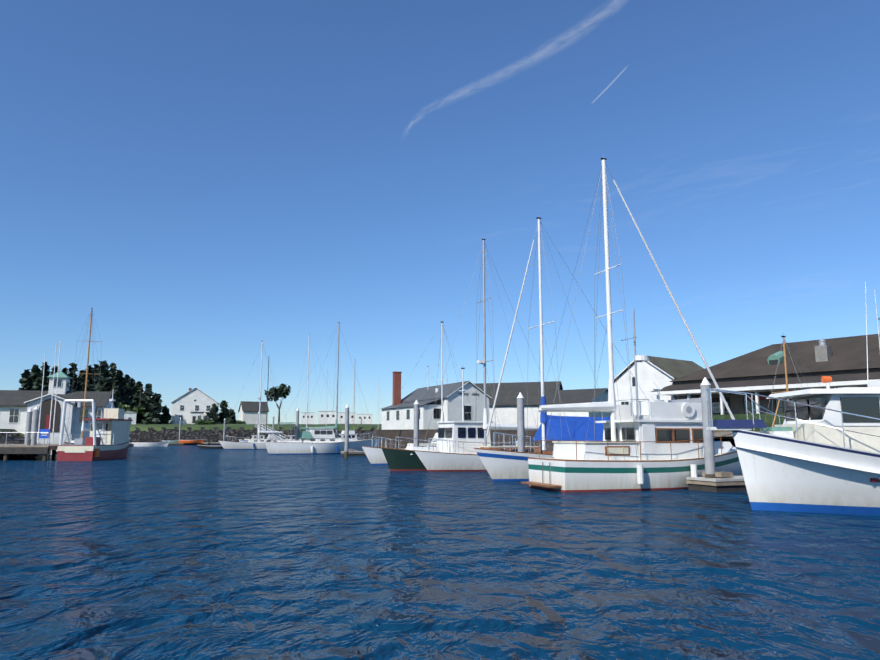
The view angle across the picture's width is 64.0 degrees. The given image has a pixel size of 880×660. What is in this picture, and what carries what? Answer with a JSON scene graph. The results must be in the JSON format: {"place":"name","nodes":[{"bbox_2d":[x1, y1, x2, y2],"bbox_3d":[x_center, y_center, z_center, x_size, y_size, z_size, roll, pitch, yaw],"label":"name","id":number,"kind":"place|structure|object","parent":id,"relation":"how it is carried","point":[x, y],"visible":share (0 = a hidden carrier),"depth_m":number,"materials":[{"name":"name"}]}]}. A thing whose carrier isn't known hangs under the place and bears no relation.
{"place":"outdoors","nodes":[
{"label":"outdoors","id":0,"kind":"place"},
{"bbox_2d":[0,427,734,455],"bbox_3d":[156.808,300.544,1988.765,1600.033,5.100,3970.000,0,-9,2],"label":"seawall","id":1,"kind":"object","parent":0,"point":[161,434],"depth_m":177.22,"materials":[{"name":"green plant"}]},
{"bbox_2d":[51,341,60,454],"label":"flagpole","id":2,"kind":"object","parent":1,"relation":"on","point":[55,399],"visible":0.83,"depth_m":69.78,"materials":[{"name":"white metal"}]},
{"bbox_2d":[0,369,117,451],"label":"harbour building","id":3,"kind":"structure","parent":1,"relation":"on","point":[16,406],"depth_m":79.86,"materials":[{"name":"white paint"}]},
{"bbox_2d":[130,424,381,427],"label":"lawn grass","id":4,"kind":"structure","parent":1,"relation":"on","point":[243,425],"depth_m":185.70,"materials":[{"name":"green plant"}]},
{"bbox_2d":[18,369,32,389],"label":"fir tree","id":5,"kind":"object","parent":4,"relation":"on","point":[25,382],"visible":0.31,"depth_m":218.22,"materials":[{"name":"green plant"}]},
{"bbox_2d":[31,377,44,390],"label":"fir tree","id":6,"kind":"object","parent":4,"relation":"on","point":[37,384],"visible":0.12,"depth_m":207.71,"materials":[{"name":"green plant"}]},
{"bbox_2d":[30,364,46,389],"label":"fir tree","id":7,"kind":"object","parent":4,"relation":"on","point":[35,372],"visible":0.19,"depth_m":228.27,"materials":[{"name":"green plant"}]},
{"bbox_2d":[39,362,49,387],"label":"fir tree","id":8,"kind":"object","parent":4,"relation":"on","point":[46,373],"visible":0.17,"depth_m":236.06,"materials":[{"name":"green plant"}]},
{"bbox_2d":[45,366,59,390],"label":"fir tree","id":9,"kind":"object","parent":4,"relation":"on","point":[52,372],"visible":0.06,"depth_m":223.37,"materials":[{"name":"green plant"}]},
{"bbox_2d":[61,367,68,373],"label":"fir tree","id":10,"kind":"object","parent":4,"relation":"on","point":[65,370],"visible":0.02,"depth_m":240.29,"materials":[{"name":"green plant"}]},
{"bbox_2d":[69,376,75,390],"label":"fir tree","id":11,"kind":"object","parent":4,"relation":"on","point":[71,387],"visible":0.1,"depth_m":207.93,"materials":[{"name":"green plant"}]},
{"bbox_2d":[66,362,81,390],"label":"fir tree","id":12,"kind":"object","parent":4,"relation":"on","point":[75,378],"visible":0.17,"depth_m":231.41,"materials":[{"name":"green plant"}]},
{"bbox_2d":[76,370,84,390],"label":"fir tree","id":13,"kind":"object","parent":4,"relation":"on","point":[81,375],"visible":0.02,"depth_m":243.85,"materials":[{"name":"green plant"}]},
{"bbox_2d":[78,365,94,390],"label":"fir tree","id":14,"kind":"object","parent":4,"relation":"on","point":[90,371],"visible":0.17,"depth_m":228.95,"materials":[{"name":"green plant"}]},
{"bbox_2d":[92,364,99,384],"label":"fir tree","id":15,"kind":"object","parent":4,"relation":"on","point":[96,366],"visible":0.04,"depth_m":235.41,"materials":[{"name":"green plant"}]},
{"bbox_2d":[94,379,104,391],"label":"fir tree","id":16,"kind":"object","parent":4,"relation":"on","point":[100,385],"visible":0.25,"depth_m":209.09,"materials":[{"name":"green plant"}]},
{"bbox_2d":[89,360,114,391],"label":"fir tree","id":17,"kind":"object","parent":4,"relation":"on","point":[103,375],"visible":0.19,"depth_m":224.79,"materials":[{"name":"green plant"}]},
{"bbox_2d":[108,363,116,386],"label":"fir tree","id":18,"kind":"object","parent":4,"relation":"on","point":[112,370],"visible":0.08,"depth_m":239.23,"materials":[{"name":"green plant"}]},
{"bbox_2d":[110,386,123,404],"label":"fir tree","id":19,"kind":"object","parent":4,"relation":"on","point":[117,395],"visible":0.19,"depth_m":207.98,"materials":[{"name":"green plant"}]},
{"bbox_2d":[111,370,131,404],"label":"fir tree","id":20,"kind":"object","parent":4,"relation":"on","point":[118,380],"visible":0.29,"depth_m":230.47,"materials":[{"name":"green plant"}]},
{"bbox_2d":[117,404,132,411],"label":"leafy tree","id":21,"kind":"object","parent":4,"relation":"on","point":[122,406],"visible":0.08,"depth_m":197.97,"materials":[{"name":"green plant"}]},
{"bbox_2d":[121,374,133,408],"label":"fir tree","id":22,"kind":"object","parent":4,"relation":"on","point":[128,384],"visible":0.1,"depth_m":234.53,"materials":[{"name":"green plant"}]},
{"bbox_2d":[124,412,137,423],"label":"white shed","id":23,"kind":"structure","parent":4,"relation":"on","point":[130,415],"depth_m":195.94,"materials":[{"name":"paint"}]},
{"bbox_2d":[128,378,135,398],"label":"fir tree","id":24,"kind":"object","parent":4,"relation":"on","point":[133,384],"visible":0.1,"depth_m":242.81,"materials":[{"name":"green plant"}]},
{"bbox_2d":[130,381,145,423],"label":"fir tree","id":25,"kind":"object","parent":4,"relation":"on","point":[136,401],"visible":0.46,"depth_m":227.35,"materials":[{"name":"green plant"}]},
{"bbox_2d":[131,406,154,419],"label":"leafy tree","id":26,"kind":"object","parent":4,"relation":"on","point":[139,410],"visible":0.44,"depth_m":199.83,"materials":[{"name":"green plant"}]},
{"bbox_2d":[136,404,154,423],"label":"cypress tree","id":27,"kind":"object","parent":4,"relation":"on","point":[145,410],"visible":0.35,"depth_m":199.36,"materials":[{"name":"green plant"}]},
{"bbox_2d":[143,383,154,404],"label":"fir tree","id":28,"kind":"object","parent":4,"relation":"on","point":[148,393],"visible":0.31,"depth_m":234.31,"materials":[{"name":"green plant"}]},
{"bbox_2d":[142,392,165,424],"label":"cypress tree","id":29,"kind":"object","parent":4,"relation":"on","point":[155,407],"visible":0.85,"depth_m":196.74,"materials":[{"name":"green plant"}]},
{"bbox_2d":[159,405,171,423],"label":"cypress tree","id":30,"kind":"object","parent":4,"relation":"on","point":[167,415],"visible":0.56,"depth_m":199.46,"materials":[{"name":"green plant"}]},
{"bbox_2d":[171,387,219,423],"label":"white house","id":31,"kind":"structure","parent":4,"relation":"on","point":[195,399],"depth_m":204.14,"materials":[{"name":"paint"}]},
{"bbox_2d":[190,412,203,422],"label":"porch","id":32,"kind":"object","parent":31,"relation":"attached to","point":[195,416],"visible":0.85,"depth_m":200.89,"materials":[{"name":"paint"}]},
{"bbox_2d":[195,418,206,424],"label":"bush","id":33,"kind":"object","parent":4,"relation":"on","point":[201,422],"visible":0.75,"depth_m":191.98,"materials":[{"name":"green plant"}]},
{"bbox_2d":[205,420,215,424],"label":"bush","id":34,"kind":"object","parent":4,"relation":"on","point":[209,422],"visible":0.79,"depth_m":192.55,"materials":[{"name":"green plant"}]},
{"bbox_2d":[206,403,220,423],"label":"spruce tree","id":35,"kind":"object","parent":4,"relation":"on","point":[212,414],"visible":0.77,"depth_m":199.94,"materials":[{"name":"green plant"}]},
{"bbox_2d":[218,400,229,423],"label":"spruce tree","id":36,"kind":"object","parent":4,"relation":"on","point":[224,410],"visible":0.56,"depth_m":202.94,"materials":[{"name":"green plant"}]},
{"bbox_2d":[225,408,236,423],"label":"spruce tree","id":37,"kind":"object","parent":4,"relation":"on","point":[231,417],"visible":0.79,"depth_m":199.73,"materials":[{"name":"green plant"}]},
{"bbox_2d":[236,420,245,423],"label":"bush","id":38,"kind":"object","parent":4,"relation":"on","point":[240,422],"visible":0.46,"depth_m":199.56,"materials":[{"name":"green plant"}]},
{"bbox_2d":[238,401,268,423],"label":"house","id":39,"kind":"structure","parent":4,"relation":"on","point":[248,411],"depth_m":226.45,"materials":[{"name":"white paint"}]},
{"bbox_2d":[264,383,290,423],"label":"pine tree","id":40,"kind":"object","parent":4,"relation":"on","point":[283,391],"visible":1,"depth_m":214.92,"materials":[{"name":"green plant"}]},
{"bbox_2d":[301,413,314,423],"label":"building","id":41,"kind":"structure","parent":4,"relation":"on","point":[310,420],"depth_m":297.98,"materials":[{"name":"white paint"}]},
{"bbox_2d":[318,411,335,423],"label":"building","id":42,"kind":"structure","parent":4,"relation":"on","point":[322,419],"depth_m":307.69,"materials":[{"name":"white paint"}]},
{"bbox_2d":[338,413,355,423],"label":"building","id":43,"kind":"structure","parent":4,"relation":"on","point":[341,417],"depth_m":307.44,"materials":[{"name":"white paint"}]},
{"bbox_2d":[357,414,372,423],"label":"building","id":44,"kind":"structure","parent":4,"relation":"on","point":[366,419],"depth_m":317.18,"materials":[{"name":"white paint"}]},
{"bbox_2d":[392,371,401,405],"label":"chimney","id":45,"kind":"object","parent":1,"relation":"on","point":[396,384],"visible":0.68,"depth_m":95.67,"materials":[{"name":"red brick"}]},
{"bbox_2d":[381,381,491,429],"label":"office building","id":46,"kind":"structure","parent":1,"relation":"on","point":[399,416],"depth_m":85.43,"materials":[{"name":"white paint"}]},
{"bbox_2d":[475,381,562,427],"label":"building","id":47,"kind":"structure","parent":1,"relation":"on","point":[506,405],"depth_m":102.33,"materials":[{"name":"white paint"}]},
{"bbox_2d":[535,388,609,425],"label":"building","id":48,"kind":"structure","parent":1,"relation":"on","point":[577,396],"depth_m":85.01,"materials":[{"name":"white paint"}]},
{"bbox_2d":[614,356,703,404],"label":"building wing","id":49,"kind":"structure","parent":1,"relation":"on","point":[659,372],"depth_m":69.78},
{"bbox_2d":[649,318,879,438],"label":"hall building","id":50,"kind":"structure","parent":1,"relation":"on","point":[841,361],"depth_m":59.23,"materials":[{"name":"brown paint"}]},
{"bbox_2d":[0,445,879,659],"bbox_3d":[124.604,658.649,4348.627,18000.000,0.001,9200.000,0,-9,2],"label":"water","id":51,"kind":"structure","parent":0,"point":[181,552],"depth_m":9.81,"materials":[{"name":"blue liquid"}]},
{"bbox_2d":[23,408,32,458],"bbox_3d":[-33.723,9.207,57.525,0.432,5.589,0.432,0,-9,2],"label":"piling","id":52,"kind":"object","parent":51,"relation":"in","point":[29,422],"visible":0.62,"depth_m":57.55,"materials":[{"name":"grey wood"}]},
{"bbox_2d":[29,406,38,458],"bbox_3d":[-33.195,9.117,57.523,0.432,5.766,0.432,0,-9,2],"label":"piling","id":53,"kind":"object","parent":51,"relation":"in","point":[35,425],"visible":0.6,"depth_m":57.57,"materials":[{"name":"grey wood"}]},
{"bbox_2d":[37,355,45,443],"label":"flagpole","id":54,"kind":"object","parent":51,"relation":"in","point":[41,403],"visible":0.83,"depth_m":70.83,"materials":[{"name":"white metal"}]},
{"bbox_2d":[48,345,56,443],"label":"mast","id":55,"kind":"object","parent":51,"relation":"in","point":[52,395],"visible":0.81,"depth_m":71.39,"materials":[{"name":"white metal"}]},
{"bbox_2d":[0,429,133,460],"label":"dock","id":56,"kind":"object","parent":51,"relation":"in","point":[6,450],"visible":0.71,"depth_m":53.02,"materials":[{"name":"brown"}]},
{"bbox_2d":[63,308,101,443],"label":"mast","id":57,"kind":"object","parent":51,"relation":"on","point":[83,429],"visible":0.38,"depth_m":71.52,"materials":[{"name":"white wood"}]},
{"bbox_2d":[57,389,132,460],"bbox_3d":[-27.129,7.852,57.464,3.004,6.150,10.035,0,-9,-2],"label":"fishing boat","id":58,"kind":"object","parent":51,"relation":"on","point":[108,439],"visible":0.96,"depth_m":54.69,"materials":[{"name":"red paint"}]},
{"bbox_2d":[132,441,169,446],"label":"small boat","id":59,"kind":"object","parent":51,"relation":"on","point":[156,444],"visible":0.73,"depth_m":125.67,"materials":[{"name":"white plastic"}]},
{"bbox_2d":[179,418,180,439],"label":"piling","id":60,"kind":"object","parent":51,"relation":"in","point":[180,429],"visible":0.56,"depth_m":160.98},
{"bbox_2d":[179,439,204,442],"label":"boat","id":61,"kind":"object","parent":51,"relation":"on","point":[191,441],"visible":1,"depth_m":146.71,"materials":[{"name":"orange plastic"}]},
{"bbox_2d":[129,422,287,444],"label":"dock float","id":62,"kind":"object","parent":51,"relation":"on","point":[263,429],"visible":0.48,"depth_m":148.52,"materials":[{"name":"plastic"}]},
{"bbox_2d":[198,445,223,448],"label":"small boat","id":63,"kind":"object","parent":51,"relation":"on","point":[208,447],"visible":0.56,"depth_m":103.17,"materials":[{"name":"grey rubber"}]},
{"bbox_2d":[223,419,225,440],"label":"piling","id":64,"kind":"object","parent":51,"relation":"in","point":[224,430],"visible":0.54,"depth_m":147.23,"materials":[{"name":"grey wood"}]},
{"bbox_2d":[239,435,264,441],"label":"cabin boat","id":65,"kind":"object","parent":51,"relation":"on","point":[251,437],"visible":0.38,"depth_m":160.65,"materials":[{"name":"white plastic"}]},
{"bbox_2d":[218,340,290,448],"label":"sailboat","id":66,"kind":"object","parent":51,"relation":"on","point":[258,443],"visible":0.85,"depth_m":98.78,"materials":[{"name":"white plastic"}]},
{"bbox_2d":[253,358,287,440],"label":"sloop","id":67,"kind":"object","parent":51,"relation":"on","point":[266,414],"visible":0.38,"depth_m":162.53,"materials":[{"name":"white wood"}]},
{"bbox_2d":[275,435,300,440],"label":"cabin boat","id":68,"kind":"object","parent":51,"relation":"on","point":[289,438],"visible":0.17,"depth_m":110.47,"materials":[{"name":"white plastic"}]},
{"bbox_2d":[295,408,298,438],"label":"piling","id":69,"kind":"object","parent":51,"relation":"in","point":[297,424],"visible":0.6,"depth_m":73.58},
{"bbox_2d":[290,334,341,438],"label":"sailboat","id":70,"kind":"object","parent":51,"relation":"on","point":[307,386],"visible":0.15,"depth_m":112.27,"materials":[{"name":"white metal"}]},
{"bbox_2d":[265,322,380,453],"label":"sailboat","id":71,"kind":"object","parent":51,"relation":"on","point":[319,440],"visible":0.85,"depth_m":73.09,"materials":[{"name":"white plastic"}]},
{"bbox_2d":[317,370,343,434],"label":"sloop","id":72,"kind":"object","parent":51,"relation":"on","point":[326,403],"visible":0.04,"depth_m":178.67,"materials":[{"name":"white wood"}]},
{"bbox_2d":[335,430,356,440],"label":"cabin boat","id":73,"kind":"object","parent":51,"relation":"on","point":[352,433],"visible":0.27,"depth_m":126.55,"materials":[{"name":"white wood"}]},
{"bbox_2d":[344,404,348,457],"bbox_3d":[-7.782,9.192,58.704,0.367,5.970,0.367,0,-9,2],"label":"piling","id":74,"kind":"object","parent":51,"relation":"in","point":[346,449],"visible":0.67,"depth_m":58.67,"materials":[{"name":"grey wood"}]},
{"bbox_2d":[332,359,363,439],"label":"sailboat","id":75,"kind":"object","parent":51,"relation":"on","point":[354,398],"visible":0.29,"depth_m":146.79,"materials":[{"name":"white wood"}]},
{"bbox_2d":[358,382,384,438],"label":"sailboat","id":76,"kind":"object","parent":51,"relation":"on","point":[378,402],"visible":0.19,"depth_m":163.27,"materials":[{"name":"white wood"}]},
{"bbox_2d":[362,322,469,464],"bbox_3d":[-1.127,4.221,46.974,8.415,10.198,2.798,4,-9,-22],"label":"sailboat","id":77,"kind":"object","parent":51,"relation":"on","point":[375,455],"visible":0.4,"depth_m":45.67,"materials":[{"name":"white wood"}]},
{"bbox_2d":[414,400,418,446],"bbox_3d":[-1.441,7.023,42.858,0.367,5.526,0.367,0,-9,2],"label":"piling","id":78,"kind":"object","parent":51,"relation":"in","point":[416,419],"visible":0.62,"depth_m":42.92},
{"bbox_2d":[381,368,532,470],"bbox_3d":[1.287,5.053,39.264,9.540,6.250,3.199,4,-9,-22],"label":"fishing boat","id":79,"kind":"object","parent":51,"relation":"on","point":[467,433],"visible":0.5,"depth_m":37.88,"materials":[{"name":"white wood"}]},
{"bbox_2d":[414,236,553,471],"bbox_3d":[3.282,1.389,38.957,10.030,13.402,3.003,4,-9,-22],"label":"sailboat","id":80,"kind":"object","parent":51,"relation":"on","point":[437,461],"visible":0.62,"depth_m":37.34,"materials":[{"name":"white wood"}]},
{"bbox_2d":[517,392,524,451],"bbox_3d":[3.817,5.618,33.044,0.367,5.374,0.367,0,-9,2],"label":"piling","id":81,"kind":"object","parent":51,"relation":"in","point":[520,417],"visible":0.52,"depth_m":33.12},
{"bbox_2d":[341,438,746,491],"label":"marina dock","id":82,"kind":"object","parent":51,"relation":"on","point":[725,482],"visible":0.06,"depth_m":23.42,"materials":[{"name":"concrete"}]},
{"bbox_2d":[474,217,667,480],"bbox_3d":[6.638,0.928,31.256,11.414,12.014,3.344,4,-9,-22],"label":"sailboat","id":83,"kind":"object","parent":51,"relation":"on","point":[501,465],"visible":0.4,"depth_m":29.50,"materials":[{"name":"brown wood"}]},
{"bbox_2d":[521,154,752,491],"bbox_3d":[7.855,-0.271,26.368,9.669,12.926,3.380,3,-9,-19],"label":"sailboat","id":84,"kind":"object","parent":51,"relation":"on","point":[650,445],"visible":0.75,"depth_m":24.65,"materials":[{"name":"white wood"}]},
{"bbox_2d":[700,377,715,477],"bbox_3d":[9.130,4.257,23.853,0.367,5.320,0.367,0,-9,2],"label":"piling","id":85,"kind":"object","parent":51,"relation":"in","point":[709,452],"visible":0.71,"depth_m":23.85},
{"bbox_2d":[706,282,879,515],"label":"cruiser boat","id":86,"kind":"object","parent":51,"relation":"on","point":[817,451],"visible":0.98,"depth_m":16.70,"materials":[{"name":"white paint"}]},
{"bbox_2d":[765,335,821,423],"bbox_3d":[16.960,3.609,31.963,7.820,6.924,2.643,4,-9,-22],"label":"sailboat","id":87,"kind":"object","parent":51,"relation":"on","point":[785,364],"visible":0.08,"depth_m":31.72,"materials":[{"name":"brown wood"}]},
{"bbox_2d":[0,0,879,423],"label":"sky","id":88,"kind":"structure","parent":0,"point":[214,180],"materials":[{"name":"blue"}]}
]}

